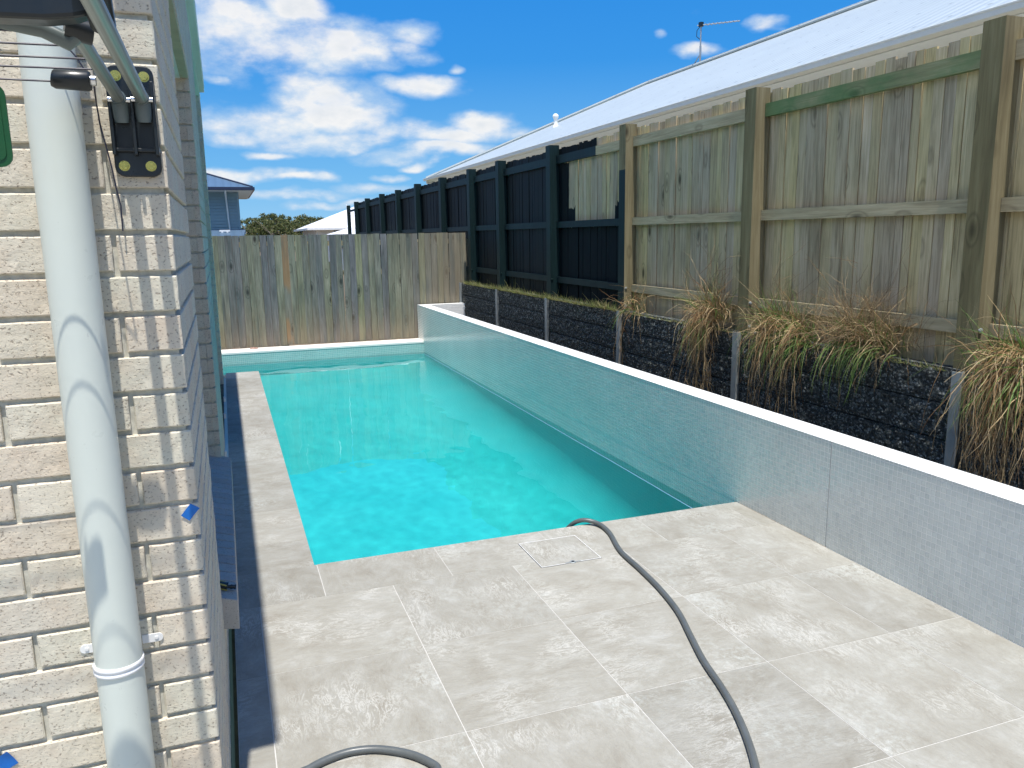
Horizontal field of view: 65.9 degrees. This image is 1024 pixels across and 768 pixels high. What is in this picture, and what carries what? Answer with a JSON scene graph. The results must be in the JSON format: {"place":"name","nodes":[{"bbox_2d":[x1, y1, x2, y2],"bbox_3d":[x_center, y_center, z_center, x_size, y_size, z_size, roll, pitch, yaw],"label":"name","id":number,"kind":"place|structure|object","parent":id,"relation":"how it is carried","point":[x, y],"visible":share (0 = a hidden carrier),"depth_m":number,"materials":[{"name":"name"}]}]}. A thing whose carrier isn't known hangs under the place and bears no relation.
{"place":"outdoors","nodes":[
{"label":"outdoors","id":0,"kind":"place"},
{"bbox_2d":[207,173,254,250],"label":"blue house","id":1,"kind":"structure","parent":0,"point":[225,195],"depth_m":46.82,"materials":[{"name":"blue wood"}]},
{"bbox_2d":[294,205,354,269],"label":"white house","id":2,"kind":"structure","parent":0,"point":[332,223],"depth_m":47.17,"materials":[{"name":"metal"}]},
{"bbox_2d":[343,266,449,315],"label":"terrain","id":3,"kind":"structure","parent":0,"point":[400,277],"depth_m":19.42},
{"bbox_2d":[346,15,1023,373],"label":"side fence","id":4,"kind":"object","parent":3,"relation":"on","point":[879,168],"visible":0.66,"depth_m":5.34,"materials":[{"name":"brown wood"}]},
{"bbox_2d":[423,0,1023,183],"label":"neighbour house","id":5,"kind":"structure","parent":3,"relation":"on","point":[864,33],"depth_m":10.31,"materials":[{"name":"metal"}]},
{"bbox_2d":[695,20,739,62],"bbox_3d":[4.322,-7.345,17.012,1.123,0.900,0.303,7,13,37],"label":"tv antenna","id":6,"kind":"object","parent":5,"relation":"on","point":[700,25],"visible":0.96,"depth_m":17.06,"materials":[{"name":"metal"}]},
{"bbox_2d":[221,254,825,767],"bbox_3d":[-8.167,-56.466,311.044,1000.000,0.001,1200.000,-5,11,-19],"label":"ground","id":7,"kind":"structure","parent":0,"point":[233,630],"depth_m":3.62,"materials":[{"name":"soil"}]},
{"bbox_2d":[0,0,239,767],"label":"brick house","id":8,"kind":"structure","parent":7,"relation":"on","point":[119,615],"depth_m":1.71,"materials":[{"name":"brick"}]},
{"bbox_2d":[0,752,17,767],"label":"masking tape","id":9,"kind":"object","parent":8,"relation":"attached to","point":[7,760],"visible":1,"depth_m":1.75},
{"bbox_2d":[0,0,161,230],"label":"clothes line","id":10,"kind":"object","parent":8,"relation":"attached to","point":[127,84],"visible":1,"depth_m":1.35,"materials":[{"name":"black plastic"}]},
{"bbox_2d":[0,87,12,166],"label":"green tag","id":11,"kind":"object","parent":10,"relation":"hanging from","point":[6,155],"visible":1,"depth_m":1.25,"materials":[{"name":"plastic"}]},
{"bbox_2d":[181,504,198,520],"bbox_3d":[-0.728,0.291,1.790,0.041,0.040,0.006,-5,11,-19],"label":"masking tape","id":12,"kind":"object","parent":8,"relation":"attached to","point":[190,511],"visible":1,"depth_m":1.79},
{"bbox_2d":[220,580,235,590],"bbox_3d":[-1.047,0.739,2.902,0.065,0.042,0.033,-3,11,-10],"label":"hose connector","id":13,"kind":"object","parent":8,"relation":"on","point":[224,585],"visible":0.82,"depth_m":2.89,"materials":[{"name":"black plastic"}]},
{"bbox_2d":[240,219,260,241],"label":"gum tree","id":14,"kind":"object","parent":7,"relation":"on","point":[254,231],"visible":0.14,"depth_m":117.20,"materials":[{"name":"green plant"}]},
{"bbox_2d":[241,217,269,237],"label":"gum tree","id":15,"kind":"object","parent":7,"relation":"on","point":[252,220],"visible":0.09,"depth_m":122.97,"materials":[{"name":"green plant"}]},
{"bbox_2d":[247,221,267,240],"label":"gum tree","id":16,"kind":"object","parent":7,"relation":"on","point":[254,224],"visible":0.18,"depth_m":120.92,"materials":[{"name":"green plant"}]},
{"bbox_2d":[253,213,287,248],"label":"gum tree","id":17,"kind":"object","parent":7,"relation":"on","point":[266,223],"visible":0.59,"depth_m":118.25,"materials":[{"name":"green plant"}]},
{"bbox_2d":[265,214,290,234],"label":"gum tree","id":18,"kind":"object","parent":7,"relation":"on","point":[277,222],"visible":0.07,"depth_m":123.57,"materials":[{"name":"green plant"}]},
{"bbox_2d":[270,221,299,249],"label":"gum tree","id":19,"kind":"object","parent":7,"relation":"on","point":[277,227],"visible":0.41,"depth_m":111.37,"materials":[{"name":"green plant"}]},
{"bbox_2d":[280,216,316,234],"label":"gum tree","id":20,"kind":"object","parent":7,"relation":"on","point":[297,219],"visible":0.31,"depth_m":119.38,"materials":[{"name":"green plant"}]},
{"bbox_2d":[289,221,309,240],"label":"gum tree","id":21,"kind":"object","parent":7,"relation":"on","point":[299,225],"visible":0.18,"depth_m":117.70,"materials":[{"name":"green plant"}]},
{"bbox_2d":[290,214,317,238],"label":"gum tree","id":22,"kind":"object","parent":7,"relation":"on","point":[307,219],"visible":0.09,"depth_m":125.62,"materials":[{"name":"green plant"}]},
{"bbox_2d":[308,216,323,230],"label":"gum tree","id":23,"kind":"object","parent":7,"relation":"on","point":[317,218],"visible":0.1,"depth_m":120.44,"materials":[{"name":"green plant"}]},
{"bbox_2d":[211,233,468,348],"bbox_3d":[-3.344,-1.241,11.880,5.606,1.972,0.146,-5,11,-19],"label":"paling fence","id":24,"kind":"object","parent":7,"relation":"on","point":[256,292],"visible":0.58,"depth_m":11.99,"materials":[{"name":"brown wood"}]},
{"bbox_2d":[326,227,354,263],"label":"white porch","id":25,"kind":"object","parent":7,"relation":"on","point":[344,231],"visible":0.16,"depth_m":42.15,"materials":[{"name":"metal"}]},
{"bbox_2d":[221,338,735,505],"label":"swimming pool","id":26,"kind":"structure","parent":7,"relation":"in","point":[698,492],"depth_m":8.88,"materials":[{"name":"tile"}]},
{"bbox_2d":[223,352,704,564],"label":"water","id":27,"kind":"structure","parent":26,"relation":"in","point":[391,453],"depth_m":6.21,"materials":[{"name":"teal liquid"}]},
{"bbox_2d":[417,303,1023,647],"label":"tiled wall","id":28,"kind":"structure","parent":7,"relation":"on","point":[949,538],"depth_m":4.22,"materials":[{"name":"grey tile"}]},
{"bbox_2d":[459,283,1023,489],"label":"retaining wall","id":29,"kind":"structure","parent":7,"relation":"on","point":[888,411],"depth_m":5.33,"materials":[{"name":"black stone"}]},
{"bbox_2d":[603,269,660,364],"bbox_3d":[1.053,-0.505,7.294,0.488,1.101,0.750,-5,11,-19],"label":"weed clump","id":30,"kind":"object","parent":29,"relation":"on","point":[626,310],"visible":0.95,"depth_m":7.33,"materials":[{"name":"beige plant"}]},
{"bbox_2d":[753,264,835,418],"bbox_3d":[1.803,-0.110,5.202,0.529,1.402,0.842,-5,11,-19],"label":"weed clump","id":31,"kind":"object","parent":29,"relation":"on","point":[799,337],"visible":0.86,"depth_m":5.12,"materials":[{"name":"beige plant"}]},
{"bbox_2d":[779,248,954,412],"bbox_3d":[1.939,-0.301,4.687,0.586,1.053,1.331,-5,11,-19],"label":"weed clump","id":32,"kind":"object","parent":29,"relation":"on","point":[861,334],"visible":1,"depth_m":4.65,"materials":[{"name":"beige plant"}]},
{"bbox_2d":[910,286,1023,486],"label":"weed clump","id":33,"kind":"object","parent":29,"relation":"on","point":[998,377],"visible":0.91,"depth_m":3.73,"materials":[{"name":"beige plant"}]},
{"bbox_2d":[195,0,862,233],"label":"sky","id":34,"kind":"structure","parent":0,"point":[320,107],"materials":[{"name":"blue"}]},
{"bbox_2d":[226,371,1023,767],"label":"paving","id":35,"kind":"structure","parent":0,"point":[500,653],"depth_m":3.09,"materials":[{"name":"grey tile"}]},
{"bbox_2d":[301,518,759,767],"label":"pool hose","id":36,"kind":"object","parent":35,"relation":"on","point":[433,763],"visible":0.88,"depth_m":2.62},
{"bbox_2d":[518,535,600,567],"bbox_3d":[0.245,0.864,4.097,0.332,0.005,0.342,-5,11,-19],"label":"skimmer lid","id":37,"kind":"object","parent":35,"relation":"on","point":[556,551],"visible":1,"depth_m":4.09,"materials":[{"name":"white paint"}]},
{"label":"soil strip","id":38,"kind":"structure","parent":0,"visible":0},
{"bbox_2d":[462,276,945,370],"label":"grass","id":39,"kind":"structure","parent":38,"relation":"on","point":[600,306],"depth_m":8.10,"materials":[{"name":"green plant"}]},
{"bbox_2d":[662,235,748,391],"bbox_3d":[1.421,-0.399,6.185,0.548,1.594,1.224,-5,11,-19],"label":"weed clump","id":40,"kind":"object","parent":38,"relation":"on","point":[703,312],"visible":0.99,"depth_m":6.09,"materials":[{"name":"beige plant"}]},
{"bbox_2d":[710,252,827,408],"bbox_3d":[1.683,-0.215,5.480,0.553,1.489,0.928,-5,11,-19],"label":"weed clump","id":41,"kind":"object","parent":38,"relation":"on","point":[760,326],"visible":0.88,"depth_m":5.40,"materials":[{"name":"beige plant"}]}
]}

